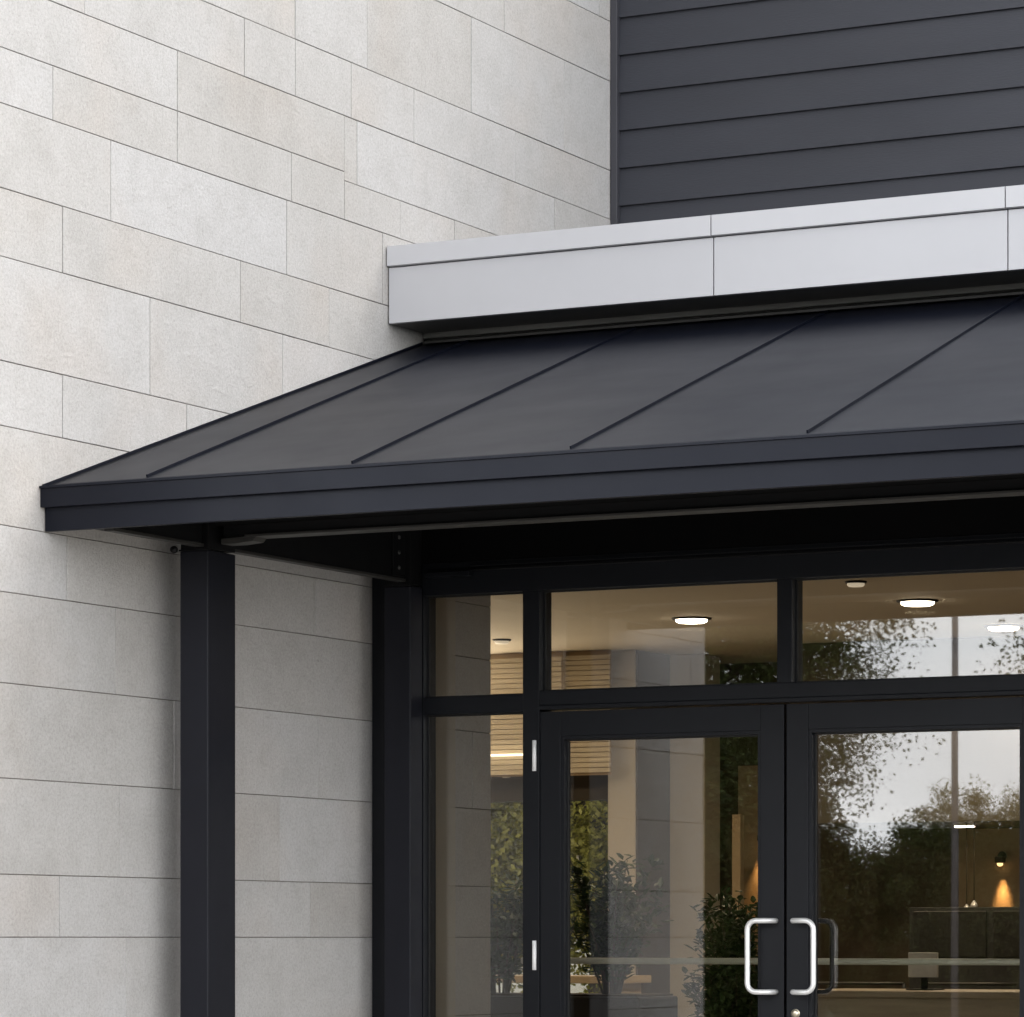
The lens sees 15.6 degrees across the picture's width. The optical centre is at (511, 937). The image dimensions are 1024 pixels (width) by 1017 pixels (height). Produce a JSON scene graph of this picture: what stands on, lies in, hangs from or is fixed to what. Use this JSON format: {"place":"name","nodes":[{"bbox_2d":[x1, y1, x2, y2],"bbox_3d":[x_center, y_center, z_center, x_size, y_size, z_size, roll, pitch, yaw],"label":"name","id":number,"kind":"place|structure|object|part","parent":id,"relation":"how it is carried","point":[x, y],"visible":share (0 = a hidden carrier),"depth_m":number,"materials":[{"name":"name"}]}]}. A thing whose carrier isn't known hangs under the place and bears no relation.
{"place":"outdoors","nodes":[
{"label":"outdoors","id":0,"kind":"place"},
{"bbox_2d":[496,940,590,992],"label":"garden wall","id":1,"kind":"structure","parent":0,"point":[576,989],"depth_m":42.41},
{"bbox_2d":[489,801,607,992],"bbox_3d":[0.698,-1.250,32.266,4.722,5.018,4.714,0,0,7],"label":"olive tree","id":2,"kind":"object","parent":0,"point":[590,831],"visible":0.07,"depth_m":30.93,"materials":[{"name":"green plant"}]},
{"bbox_2d":[681,885,757,1016],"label":"potted plant","id":3,"kind":"object","parent":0,"point":[726,993],"visible":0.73,"depth_m":16.48,"materials":[{"name":"green plant"}]},
{"bbox_2d":[424,294,1020,343],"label":"facade wall","id":4,"kind":"structure","parent":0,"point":[728,318],"depth_m":13.60,"materials":[{"name":"black metal"}]},
{"bbox_2d":[387,185,1023,338],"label":"parapet box","id":5,"kind":"object","parent":4,"relation":"on","point":[939,244],"visible":0.99,"depth_m":13.37,"materials":[{"name":"grey metal"}]},
{"bbox_2d":[490,570,1023,663],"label":"lobby ceiling","id":6,"kind":"structure","parent":0,"point":[740,626],"depth_m":18.54,"materials":[{"name":"beige paint"}]},
{"bbox_2d":[493,639,510,643],"bbox_3d":[-0.054,-1.587,20.078,0.100,0.026,0.100,0,0,27],"label":"ceiling light","id":7,"kind":"object","parent":6,"relation":"attached to","point":[501,641],"visible":1,"depth_m":20.04,"materials":[{"name":"white plastic"}]},
{"bbox_2d":[489,650,610,777],"bbox_3d":[-1.098,-1.249,21.587,3.660,0.698,0.102,0,0,27],"label":"slat screen","id":8,"kind":"object","parent":6,"relation":"hanging from","point":[581,669],"visible":0.18,"depth_m":20.90,"materials":[{"name":"beige paint"}]},
{"bbox_2d":[672,616,711,623],"bbox_3d":[0.898,-1.587,18.741,0.200,0.026,0.200,0,0,27],"label":"ceiling light","id":9,"kind":"object","parent":6,"relation":"attached to","point":[691,620],"visible":1,"depth_m":18.68,"materials":[{"name":"white plastic"}]},
{"bbox_2d":[611,0,1023,224],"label":"siding wall","id":10,"kind":"structure","parent":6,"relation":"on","point":[725,106],"depth_m":15.26,"materials":[{"name":"grey wood"}]},
{"bbox_2d":[845,580,866,586],"bbox_3d":[1.543,-1.587,16.809,0.100,0.026,0.100,0,0,27],"label":"ceiling light","id":11,"kind":"object","parent":6,"relation":"attached to","point":[856,583],"visible":1,"depth_m":16.77,"materials":[{"name":"white plastic"}]},
{"bbox_2d":[801,635,1023,829],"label":"lobby bulkhead wall","id":12,"kind":"structure","parent":6,"relation":"attached to","point":[924,780],"depth_m":20.05,"materials":[{"name":"grey paint"}]},
{"bbox_2d":[953,823,975,827],"bbox_3d":[2.458,-0.610,20.344,0.110,0.020,0.060,0,0,27],"label":"bulkhead light","id":13,"kind":"object","parent":12,"relation":"attached to","point":[962,825],"visible":0.84,"depth_m":20.32,"materials":[{"name":"white plastic"}]},
{"bbox_2d":[964,822,968,906],"bbox_3d":[2.430,-0.360,20.021,0.040,0.517,0.039,0,0,27],"label":"pendant lamp","id":14,"kind":"object","parent":12,"relation":"hanging from","point":[966,905],"visible":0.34,"depth_m":20.02,"materials":[{"name":"silver metal"}]},
{"bbox_2d":[970,822,977,906],"bbox_3d":[2.467,-0.370,20.001,0.040,0.497,0.039,0,0,27],"label":"pendant lamp","id":15,"kind":"object","parent":12,"relation":"hanging from","point":[974,904],"visible":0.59,"depth_m":20.00,"materials":[{"name":"silver metal"}]},
{"bbox_2d":[896,599,938,606],"bbox_3d":[1.922,-1.587,17.761,0.200,0.026,0.200,0,0,27],"label":"ceiling light","id":16,"kind":"object","parent":6,"relation":"attached to","point":[916,602],"visible":1,"depth_m":17.70,"materials":[{"name":"white plastic"}]},
{"bbox_2d":[984,624,1022,630],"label":"ceiling light","id":17,"kind":"object","parent":6,"relation":"attached to","point":[1004,627],"visible":1,"depth_m":19.13,"materials":[{"name":"white plastic"}]},
{"bbox_2d":[818,982,905,988],"bbox_3d":[1.644,0.736,18.747,0.520,1.028,0.495,0,0,27],"label":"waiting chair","id":18,"kind":"object","parent":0,"point":[903,984],"visible":0.21,"depth_m":18.92,"materials":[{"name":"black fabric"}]},
{"bbox_2d":[928,982,1016,985],"bbox_3d":[2.186,0.736,18.467,0.520,1.028,0.495,0,0,27],"label":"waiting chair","id":19,"kind":"object","parent":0,"point":[972,983],"visible":0.07,"depth_m":18.66,"materials":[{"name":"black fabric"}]},
{"bbox_2d":[1016,971,1019,988],"bbox_3d":[2.467,0.679,17.373,0.588,1.139,0.580,0,0,27],"label":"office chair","id":20,"kind":"object","parent":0,"point":[1018,984],"visible":0.1,"depth_m":17.63,"materials":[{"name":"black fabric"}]},
{"label":"lobby floor","id":21,"kind":"structure","parent":0,"visible":0},
{"bbox_2d":[491,775,607,802],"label":"lobby wall","id":22,"kind":"structure","parent":21,"relation":"on","point":[582,788],"depth_m":21.10,"materials":[{"name":"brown paint"}]},
{"bbox_2d":[496,975,650,993],"bbox_3d":[-0.102,0.725,20.204,1.700,1.050,0.400,0,0,27],"label":"console table","id":23,"kind":"object","parent":21,"relation":"on","point":[631,984],"visible":0.24,"depth_m":19.85,"materials":[{"name":"brown wood"}]},
{"bbox_2d":[489,992,677,1016],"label":"trough planter","id":24,"kind":"object","parent":21,"relation":"on","point":[604,1005],"visible":0.52,"depth_m":17.85,"materials":[{"name":"concrete"}]},
{"bbox_2d":[489,874,522,992],"bbox_3d":[-0.041,-0.021,18.261,0.488,0.586,0.529,0,0,27],"label":"potted plant","id":25,"kind":"object","parent":24,"relation":"on","point":[506,933],"visible":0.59,"depth_m":18.22,"materials":[{"name":"green plant"}]},
{"bbox_2d":[570,853,673,993],"bbox_3d":[0.469,-0.070,17.986,0.585,0.684,0.561,0,0,-5],"label":"potted plant","id":26,"kind":"object","parent":24,"relation":"on","point":[617,936],"visible":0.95,"depth_m":17.93,"materials":[{"name":"green plant"}]},
{"bbox_2d":[608,650,719,1016],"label":"lobby column","id":27,"kind":"structure","parent":21,"relation":"on","point":[664,800],"depth_m":21.12,"materials":[{"name":"paint"}]},
{"bbox_2d":[732,815,743,937],"bbox_3d":[1.266,0.280,20.988,0.050,1.940,0.050,0,0,27],"label":"door jamb post","id":28,"kind":"object","parent":21,"relation":"on","point":[737,852],"depth_m":20.97,"materials":[{"name":"beige paint"}]},
{"bbox_2d":[521,957,1019,964],"bbox_3d":[1.621,0.664,14.022,3.560,1.172,0.025,0,0,27],"label":"handrail","id":29,"kind":"object","parent":21,"relation":"on","point":[872,961],"visible":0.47,"depth_m":14.22,"materials":[{"name":"metal"}]},
{"bbox_2d":[720,662,1019,988],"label":"lobby wall","id":30,"kind":"structure","parent":21,"relation":"on","point":[874,885],"depth_m":21.47,"materials":[{"name":"brown paint"}]},
{"bbox_2d":[738,765,757,976],"bbox_3d":[1.453,0.125,21.741,0.290,2.250,0.039,0,0,27],"label":"tan panel","id":31,"kind":"object","parent":30,"relation":"attached to","point":[748,792],"visible":0.22,"depth_m":21.76,"materials":[{"name":"paint"}]},
{"bbox_2d":[959,828,1019,906],"bbox_3d":[2.781,0.318,21.054,0.560,1.865,0.039,0,0,27],"label":"tan panel","id":32,"kind":"object","parent":30,"relation":"attached to","point":[996,885],"visible":0.5,"depth_m":21.08,"materials":[{"name":"paint"}]},
{"bbox_2d":[995,851,1006,865],"bbox_3d":[2.740,-0.443,21.008,0.050,0.084,0.070,0,0,27],"label":"wall sconce","id":33,"kind":"object","parent":32,"relation":"attached to","point":[1000,859],"depth_m":20.99,"materials":[{"name":"black metal"}]},
{"bbox_2d":[818,988,1019,1016],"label":"reception desk","id":34,"kind":"object","parent":21,"relation":"on","point":[855,1002],"visible":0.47,"depth_m":16.31,"materials":[{"name":"brown wood"}]},
{"bbox_2d":[906,952,943,989],"bbox_3d":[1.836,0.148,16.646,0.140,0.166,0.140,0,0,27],"label":"monitor","id":35,"kind":"object","parent":34,"relation":"on","point":[924,972],"visible":0.82,"depth_m":16.62,"materials":[{"name":"grey plastic"}]},
{"bbox_2d":[909,907,1019,988],"bbox_3d":[2.559,0.545,19.580,0.900,1.410,0.365,0,0,27],"label":"storage cabinet","id":36,"kind":"object","parent":21,"relation":"on","point":[968,932],"visible":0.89,"depth_m":19.48,"materials":[{"name":"black wood"}]},
{"bbox_3d":[2.283,-0.020,19.525,0.400,0.240,0.014,0,0,27],"label":"door","id":37,"kind":"part","parent":36,"relation":"part of","materials":[{"name":"brown wood"}]},
{"bbox_3d":[2.674,-0.020,19.323,0.400,0.240,0.014,0,0,27],"label":"door","id":38,"kind":"part","parent":36,"relation":"part of","materials":[{"name":"brown wood"}]},
{"label":"forecourt","id":39,"kind":"structure","parent":0,"visible":0},
{"bbox_2d":[179,524,234,1016],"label":"canopy post","id":40,"kind":"object","parent":39,"relation":"on","point":[207,779],"visible":0.84,"depth_m":12.46,"materials":[{"name":"black metal"}]},
{"bbox_2d":[0,0,610,1016],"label":"stone wall","id":41,"kind":"structure","parent":39,"relation":"on","point":[210,210],"depth_m":12.94,"materials":[{"name":"stone"}]},
{"bbox_2d":[436,597,454,1016],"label":"plaster reveal","id":42,"kind":"object","parent":41,"relation":"attached to","point":[445,818],"visible":0.11,"depth_m":14.29,"materials":[{"name":"grey paint"}]},
{"bbox_2d":[383,530,421,1016],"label":"canopy post","id":43,"kind":"object","parent":39,"relation":"on","point":[403,799],"visible":0.82,"depth_m":13.68,"materials":[{"name":"black metal"}]},
{"bbox_2d":[39,289,1023,581],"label":"entrance canopy","id":44,"kind":"object","parent":43,"relation":"on","point":[359,469],"visible":1,"depth_m":11.81,"materials":[{"name":"grey metal"}]},
{"bbox_2d":[372,496,1023,1016],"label":"storefront frame","id":45,"kind":"object","parent":39,"relation":"on","point":[790,552],"visible":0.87,"depth_m":13.33,"materials":[{"name":"black metal"}]},
{"bbox_2d":[532,704,786,1016],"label":"entrance door","id":46,"kind":"structure","parent":45,"relation":"attached to","point":[561,730],"depth_m":13.29,"materials":[{"name":"black metal"}]},
{"bbox_2d":[787,697,1023,1016],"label":"entrance door","id":47,"kind":"structure","parent":45,"relation":"attached to","point":[808,724],"depth_m":13.04,"materials":[{"name":"black metal"}]}
]}

